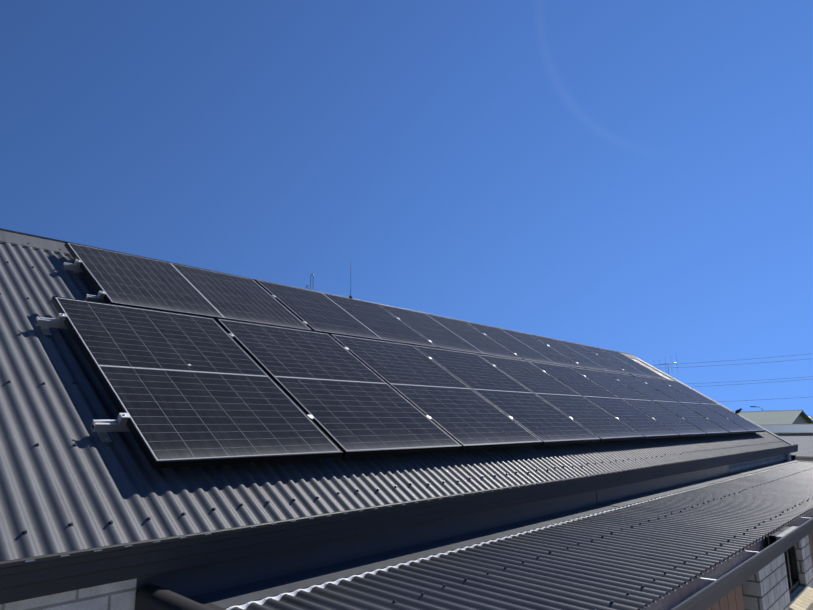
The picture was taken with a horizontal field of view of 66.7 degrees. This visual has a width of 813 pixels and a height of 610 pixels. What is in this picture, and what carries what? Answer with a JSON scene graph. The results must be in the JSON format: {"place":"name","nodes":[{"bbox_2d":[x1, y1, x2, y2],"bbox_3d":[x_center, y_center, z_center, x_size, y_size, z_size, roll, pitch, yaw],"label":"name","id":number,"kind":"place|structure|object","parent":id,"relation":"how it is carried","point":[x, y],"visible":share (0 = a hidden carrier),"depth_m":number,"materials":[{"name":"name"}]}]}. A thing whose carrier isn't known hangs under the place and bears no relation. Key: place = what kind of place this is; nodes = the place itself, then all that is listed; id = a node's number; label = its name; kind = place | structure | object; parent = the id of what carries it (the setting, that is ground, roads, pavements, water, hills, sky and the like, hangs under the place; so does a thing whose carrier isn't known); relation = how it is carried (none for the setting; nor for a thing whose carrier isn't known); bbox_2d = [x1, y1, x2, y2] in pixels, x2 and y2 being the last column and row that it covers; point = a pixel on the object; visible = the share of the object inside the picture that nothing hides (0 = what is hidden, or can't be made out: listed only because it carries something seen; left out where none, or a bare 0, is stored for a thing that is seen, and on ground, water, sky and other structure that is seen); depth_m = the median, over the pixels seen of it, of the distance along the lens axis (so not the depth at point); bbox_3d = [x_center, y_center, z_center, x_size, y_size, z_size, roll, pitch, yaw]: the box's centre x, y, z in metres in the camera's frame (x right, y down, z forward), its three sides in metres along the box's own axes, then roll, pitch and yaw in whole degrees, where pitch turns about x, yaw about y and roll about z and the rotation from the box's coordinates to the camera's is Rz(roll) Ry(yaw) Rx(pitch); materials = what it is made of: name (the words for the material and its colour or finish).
{"place":"outdoors","nodes":[
{"label":"outdoors","id":0,"kind":"place"},
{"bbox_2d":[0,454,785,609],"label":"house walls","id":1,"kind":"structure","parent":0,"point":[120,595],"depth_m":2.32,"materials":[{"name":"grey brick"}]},
{"bbox_2d":[0,243,789,561],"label":"roof sheet","id":2,"kind":"object","parent":1,"relation":"attached to","point":[70,479],"visible":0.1,"depth_m":3.15,"materials":[{"name":"grey metal"}]},
{"bbox_2d":[0,228,636,359],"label":"roof ridge capping","id":3,"kind":"object","parent":2,"relation":"on","point":[21,239],"visible":0.1,"depth_m":4.93,"materials":[{"name":"silver metal"}]},
{"bbox_2d":[62,259,636,361],"bbox_3d":[1.048,0.459,8.567,0.106,0.137,10.833,-11,-15,40],"label":"mounting rail","id":4,"kind":"object","parent":2,"relation":"on","point":[75,267],"visible":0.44,"depth_m":4.62,"materials":[{"name":"silver metal"}]},
{"bbox_2d":[35,313,690,388],"bbox_3d":[1.719,0.905,7.925,0.106,0.137,11.721,-11,-15,40],"label":"mounting rail","id":5,"kind":"object","parent":2,"relation":"on","point":[45,323],"visible":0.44,"depth_m":3.67,"materials":[{"name":"silver metal"}]},
{"bbox_2d":[636,358,793,444],"bbox_3d":[-0.715,0.956,7.261,5.828,2.091,17.720,-11,-15,40],"label":"barge capping","id":6,"kind":"object","parent":2,"relation":"on","point":[766,430],"visible":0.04,"depth_m":12.64,"materials":[{"name":"grey metal"}]},
{"bbox_2d":[0,444,797,603],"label":"gutter","id":7,"kind":"object","parent":1,"relation":"attached to","point":[36,576],"visible":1,"depth_m":2.79,"materials":[{"name":"metal"}]},
{"bbox_2d":[786,453,790,460],"bbox_3d":[6.974,4.074,11.000,0.104,2.820,0.090,-11,-15,40],"label":"white downpipe","id":8,"kind":"object","parent":1,"relation":"attached to","point":[788,456],"visible":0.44,"depth_m":11.23,"materials":[{"name":"white plastic"}]},
{"bbox_2d":[0,0,812,420],"label":"sky","id":9,"kind":"structure","parent":0,"point":[635,177],"materials":[{"name":"blue"}]},
{"bbox_2d":[663,353,812,401],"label":"power lines","id":10,"kind":"object","parent":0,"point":[752,380],"visible":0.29,"depth_m":43.47,"materials":[{"name":"grey"}]},
{"bbox_2d":[760,424,812,425],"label":"neighbour house ridge and gutters","id":11,"kind":"structure","parent":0,"point":[784,424],"depth_m":20.91,"materials":[{"name":"grey metal"}]},
{"bbox_2d":[761,425,812,434],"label":"roof","id":12,"kind":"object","parent":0,"point":[792,429],"visible":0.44,"depth_m":19.36,"materials":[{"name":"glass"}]},
{"bbox_2d":[792,414,808,423],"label":"neighbour house walls","id":13,"kind":"structure","parent":0,"point":[799,419],"depth_m":33.15,"materials":[{"name":"grey"}]},
{"bbox_2d":[739,411,801,424],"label":"neighboring roof","id":14,"kind":"structure","parent":13,"relation":"on","point":[774,417],"depth_m":31.92,"materials":[{"name":"grey metal"}]},
{"bbox_2d":[741,410,801,412],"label":"neighbour house ridge and gutters","id":15,"kind":"structure","parent":14,"relation":"on","point":[770,411],"depth_m":33.27,"materials":[{"name":"grey metal"}]},
{"bbox_2d":[800,410,812,423],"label":"roof edge trim","id":16,"kind":"structure","parent":13,"relation":"on","point":[806,417],"depth_m":33.77,"materials":[{"name":"grey metal"}]},
{"bbox_3d":[16.768,4.906,17.105,13.400,3.260,12.000,-11,-15,40],"label":"neighbouring house","id":17,"kind":"object","parent":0,"visible":0},
{"bbox_2d":[778,435,812,455],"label":"neighboring roof","id":18,"kind":"structure","parent":17,"relation":"on","point":[805,444],"depth_m":17.53,"materials":[{"name":"metal"}]},
{"label":"ground","id":19,"kind":"structure","parent":0,"visible":0},
{"bbox_2d":[654,355,677,372],"bbox_3d":[12.026,5.485,28.006,0.027,6.631,1.208,6,-13,-31],"label":"antenna","id":20,"kind":"object","parent":19,"relation":"on","point":[668,363],"visible":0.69,"depth_m":28.40,"materials":[{"name":"silver metal"}]},
{"bbox_3d":[-1.802,1.134,8.206,2.895,1.967,17.650,-11,-15,40],"label":"roof sheet","id":21,"kind":"object","parent":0,"visible":0},
{"bbox_2d":[306,274,313,290],"bbox_3d":[-1.242,-0.011,7.718,0.058,0.808,0.260,-11,-15,40],"label":"antenna","id":22,"kind":"object","parent":21,"relation":"on","point":[310,283],"visible":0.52,"depth_m":7.82,"materials":[{"name":"silver metal"}]},
{"label":"concrete path","id":23,"kind":"structure","parent":0,"visible":0},
{"bbox_2d":[741,526,812,609],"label":"lean to walls","id":24,"kind":"structure","parent":23,"relation":"on","point":[766,587],"depth_m":4.02,"materials":[{"name":"grey brick"}]},
{"bbox_2d":[135,455,812,609],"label":"corrugated roof","id":25,"kind":"structure","parent":24,"relation":"on","point":[637,545],"depth_m":3.40,"materials":[{"name":"grey metal"}]},
{"bbox_2d":[643,510,812,609],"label":"lean to gutter","id":26,"kind":"object","parent":24,"relation":"attached to","point":[709,588],"visible":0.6,"depth_m":3.44,"materials":[{"name":"grey metal"}]},
{"bbox_2d":[707,531,812,609],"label":"lean-to doors","id":27,"kind":"structure","parent":24,"relation":"in","point":[733,600],"depth_m":3.41,"materials":[{"name":"brown wood"}]},
{"bbox_2d":[769,526,812,609],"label":"lean to window","id":28,"kind":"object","parent":24,"relation":"in","point":[803,600],"visible":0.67,"depth_m":4.48,"materials":[{"name":"black glass"}]}
]}

